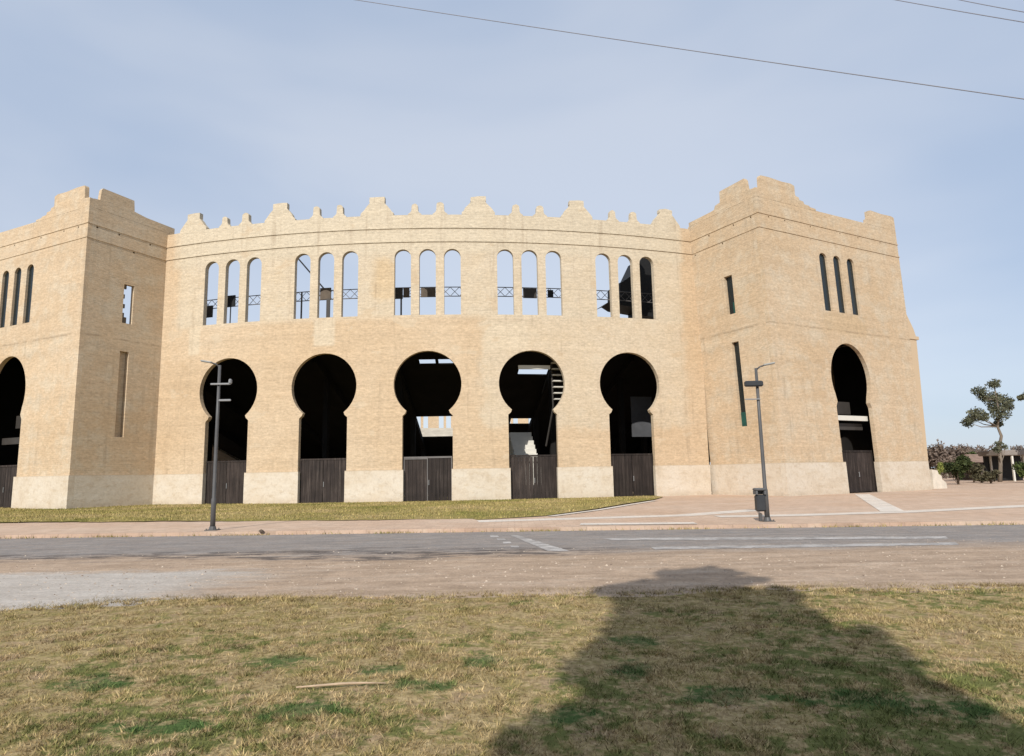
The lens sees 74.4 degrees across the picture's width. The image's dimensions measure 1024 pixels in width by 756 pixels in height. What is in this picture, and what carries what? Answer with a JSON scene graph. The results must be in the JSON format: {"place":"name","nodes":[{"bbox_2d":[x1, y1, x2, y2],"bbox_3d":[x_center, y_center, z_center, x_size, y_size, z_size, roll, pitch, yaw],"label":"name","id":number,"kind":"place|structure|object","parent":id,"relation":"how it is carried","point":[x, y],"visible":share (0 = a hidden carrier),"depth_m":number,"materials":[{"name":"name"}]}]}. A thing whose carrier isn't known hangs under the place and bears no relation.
{"place":"outdoors","nodes":[
{"label":"outdoors","id":0,"kind":"place"},
{"bbox_2d":[0,495,660,521],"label":"ring lawn","id":1,"kind":"structure","parent":0,"point":[457,516],"depth_m":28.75,"materials":[{"name":"green plant"}]},
{"bbox_2d":[0,587,1023,755],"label":"foreground grass","id":2,"kind":"structure","parent":0,"point":[593,661],"depth_m":5.29,"materials":[{"name":"plant"}]},
{"bbox_2d":[296,682,385,687],"bbox_3d":[-1.280,2.295,5.057,0.658,0.023,0.029,0,-8,-6],"label":"dry stick","id":3,"kind":"object","parent":2,"relation":"on","point":[334,684],"visible":1,"depth_m":5.05,"materials":[{"name":"brown wood"}]},
{"bbox_2d":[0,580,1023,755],"bbox_3d":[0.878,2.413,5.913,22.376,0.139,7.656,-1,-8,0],"label":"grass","id":4,"kind":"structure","parent":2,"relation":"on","point":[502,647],"depth_m":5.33,"materials":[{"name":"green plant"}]},
{"bbox_2d":[0,524,1023,610],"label":"road","id":5,"kind":"structure","parent":0,"point":[263,552],"depth_m":12.13,"materials":[{"name":"grey asphalt"}]},
{"bbox_2d":[0,522,1019,538],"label":"gutter grass","id":6,"kind":"structure","parent":5,"relation":"on","point":[685,528],"depth_m":18.76,"materials":[{"name":"green plant"}]},
{"bbox_2d":[0,520,1023,538],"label":"kerb","id":7,"kind":"structure","parent":5,"relation":"on","point":[641,527],"depth_m":18.84,"materials":[{"name":"concrete"}]},
{"bbox_2d":[511,535,567,550],"bbox_3d":[0.471,3.832,15.721,0.447,0.001,4.055,1,-8,-15],"label":"road marking","id":8,"kind":"object","parent":5,"relation":"on","point":[545,546],"visible":1,"depth_m":15.20,"materials":[{"name":"paint"}]},
{"bbox_2d":[604,536,948,539],"bbox_3d":[5.998,3.721,15.638,7.782,0.001,0.656,-2,-8,8],"label":"road marking","id":9,"kind":"object","parent":5,"relation":"on","point":[794,538],"visible":1,"depth_m":15.61,"materials":[{"name":"paint"}]},
{"bbox_2d":[651,542,958,548],"bbox_3d":[6.120,3.486,14.009,6.378,0.001,0.552,-1,-8,1],"label":"road marking","id":10,"kind":"object","parent":5,"relation":"on","point":[804,545],"visible":1,"depth_m":14.00,"materials":[{"name":"paint"}]},
{"bbox_2d":[0,477,1023,534],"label":"pavement","id":11,"kind":"structure","parent":0,"point":[965,493],"depth_m":23.27,"materials":[{"name":"beige concrete"}]},
{"bbox_2d":[200,360,231,530],"bbox_3d":[-8.968,1.984,20.316,0.949,5.104,0.350,-1,-8,0],"label":"lamp post","id":12,"kind":"object","parent":11,"relation":"on","point":[212,526],"visible":1,"depth_m":20.27,"materials":[{"name":"grey metal"}]},
{"bbox_2d":[551,500,657,515],"bbox_3d":[4.449,5.537,28.977,0.533,0.001,12.767,-5,-9,28],"label":"paving band","id":13,"kind":"object","parent":11,"relation":"on","point":[603,508],"visible":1,"depth_m":27.70,"materials":[{"name":"white concrete"}]},
{"bbox_2d":[477,509,755,521],"bbox_3d":[4.268,4.698,22.963,11.105,0.001,2.058,2,-9,-19],"label":"paving band","id":14,"kind":"object","parent":11,"relation":"on","point":[718,512],"visible":0.91,"depth_m":22.52,"materials":[{"name":"white concrete"}]},
{"bbox_2d":[580,522,696,524],"bbox_3d":[3.615,4.195,19.447,3.305,0.001,0.758,-2,-8,7],"label":"paving band","id":15,"kind":"object","parent":11,"relation":"on","point":[638,523],"visible":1,"depth_m":19.42,"materials":[{"name":"white concrete"}]},
{"bbox_2d":[752,488,765,520],"bbox_3d":[7.235,3.681,19.618,0.340,0.950,0.290,-1,-8,0],"label":"litter bin","id":16,"kind":"object","parent":11,"relation":"on","point":[760,501],"visible":1,"depth_m":19.53,"materials":[{"name":"plastic"}]},
{"bbox_2d":[744,362,775,521],"bbox_3d":[7.399,1.854,19.878,0.942,4.654,0.350,-1,-8,0],"label":"lamp post","id":17,"kind":"object","parent":11,"relation":"on","point":[756,383],"visible":1,"depth_m":19.89,"materials":[{"name":"grey metal"}]},
{"bbox_2d":[717,505,1023,516],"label":"paving band","id":18,"kind":"object","parent":11,"relation":"on","point":[950,509],"visible":0.9,"depth_m":22.44,"materials":[{"name":"white concrete"}]},
{"bbox_2d":[855,494,905,511],"bbox_3d":[16.362,5.548,30.506,0.750,0.001,17.313,-5,-9,24],"label":"paving band","id":19,"kind":"object","parent":11,"relation":"on","point":[879,504],"visible":1,"depth_m":27.27,"materials":[{"name":"white concrete"}]},
{"bbox_2d":[929,469,946,488],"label":"wall","id":20,"kind":"structure","parent":11,"relation":"on","point":[937,482],"depth_m":45.74,"materials":[{"name":"beige concrete"}]},
{"bbox_2d":[927,439,951,478],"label":"bare tree","id":21,"kind":"object","parent":11,"relation":"on","point":[937,455],"visible":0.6,"depth_m":82.62,"materials":[{"name":"brown plant"}]},
{"bbox_2d":[937,462,943,478],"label":"bush","id":22,"kind":"object","parent":11,"relation":"on","point":[940,468],"visible":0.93,"depth_m":49.36,"materials":[{"name":"green plant"}]},
{"bbox_2d":[944,444,970,477],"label":"bare tree","id":23,"kind":"object","parent":11,"relation":"on","point":[953,452],"visible":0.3,"depth_m":86.37,"materials":[{"name":"brown plant"}]},
{"bbox_2d":[942,454,974,484],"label":"bush","id":24,"kind":"object","parent":11,"relation":"on","point":[960,466],"visible":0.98,"depth_m":55.17,"materials":[{"name":"green plant"}]},
{"bbox_2d":[959,443,989,453],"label":"bare tree","id":25,"kind":"object","parent":11,"relation":"on","point":[977,449],"visible":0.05,"depth_m":91.60,"materials":[{"name":"brown plant"}]},
{"bbox_2d":[966,463,984,481],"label":"bush","id":26,"kind":"object","parent":11,"relation":"on","point":[976,469],"visible":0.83,"depth_m":60.80,"materials":[{"name":"green plant"}]},
{"bbox_2d":[969,474,987,482],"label":"bush","id":27,"kind":"object","parent":11,"relation":"on","point":[981,478],"visible":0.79,"depth_m":59.06,"materials":[{"name":"green plant"}]},
{"bbox_2d":[959,379,1014,481],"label":"eucalyptus tree","id":28,"kind":"object","parent":11,"relation":"on","point":[995,400],"visible":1,"depth_m":61.78,"materials":[{"name":"green plant"}]},
{"bbox_2d":[982,470,1001,483],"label":"bush","id":29,"kind":"object","parent":11,"relation":"on","point":[991,477],"visible":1,"depth_m":56.17,"materials":[{"name":"green plant"}]},
{"bbox_2d":[978,450,1023,480],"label":"shelter","id":30,"kind":"object","parent":11,"relation":"on","point":[990,459],"visible":0.7,"depth_m":65.93,"materials":[{"name":"white concrete"}]},
{"bbox_2d":[1011,461,1023,477],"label":"bush","id":31,"kind":"object","parent":11,"relation":"on","point":[1020,470],"visible":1,"depth_m":57.66,"materials":[{"name":"green plant"}]},
{"bbox_2d":[1016,392,1023,400],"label":"eucalyptus tree","id":32,"kind":"object","parent":11,"relation":"on","point":[1020,397],"visible":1,"depth_m":58.71,"materials":[{"name":"green plant"}]},
{"bbox_2d":[0,539,1023,602],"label":"gravel","id":33,"kind":"structure","parent":0,"point":[473,576],"depth_m":11.06,"materials":[{"name":"grey gravel"}]},
{"bbox_2d":[0,0,1023,467],"label":"sky","id":34,"kind":"structure","parent":0,"point":[177,109],"materials":[{"name":"blue"}]},
{"bbox_2d":[358,0,1023,99],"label":"overhead wire","id":35,"kind":"object","parent":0,"point":[717,54],"visible":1,"depth_m":9.02,"materials":[{"name":"grey metal"}]},
{"bbox_2d":[896,0,1023,22],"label":"overhead wire","id":36,"kind":"object","parent":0,"point":[961,11],"visible":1,"depth_m":9.66,"materials":[{"name":"grey metal"}]},
{"bbox_2d":[951,454,983,479],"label":"house","id":37,"kind":"structure","parent":0,"point":[976,458],"depth_m":72.42,"materials":[{"name":"paint"}]},
{"bbox_2d":[960,0,1023,11],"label":"overhead wire","id":38,"kind":"object","parent":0,"point":[992,6],"visible":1,"depth_m":10.14,"materials":[{"name":"grey metal"}]},
{"label":"ground","id":39,"kind":"structure","parent":0,"visible":0},
{"bbox_2d":[0,175,931,508],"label":"bullring","id":40,"kind":"structure","parent":39,"relation":"on","point":[102,403],"depth_m":41.15,"materials":[{"name":"beige brick"}]},
{"bbox_2d":[1009,445,1023,463],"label":"bare tree","id":41,"kind":"object","parent":39,"relation":"on","point":[1016,447],"visible":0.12,"depth_m":94.81,"materials":[{"name":"brown plant"}]}
]}

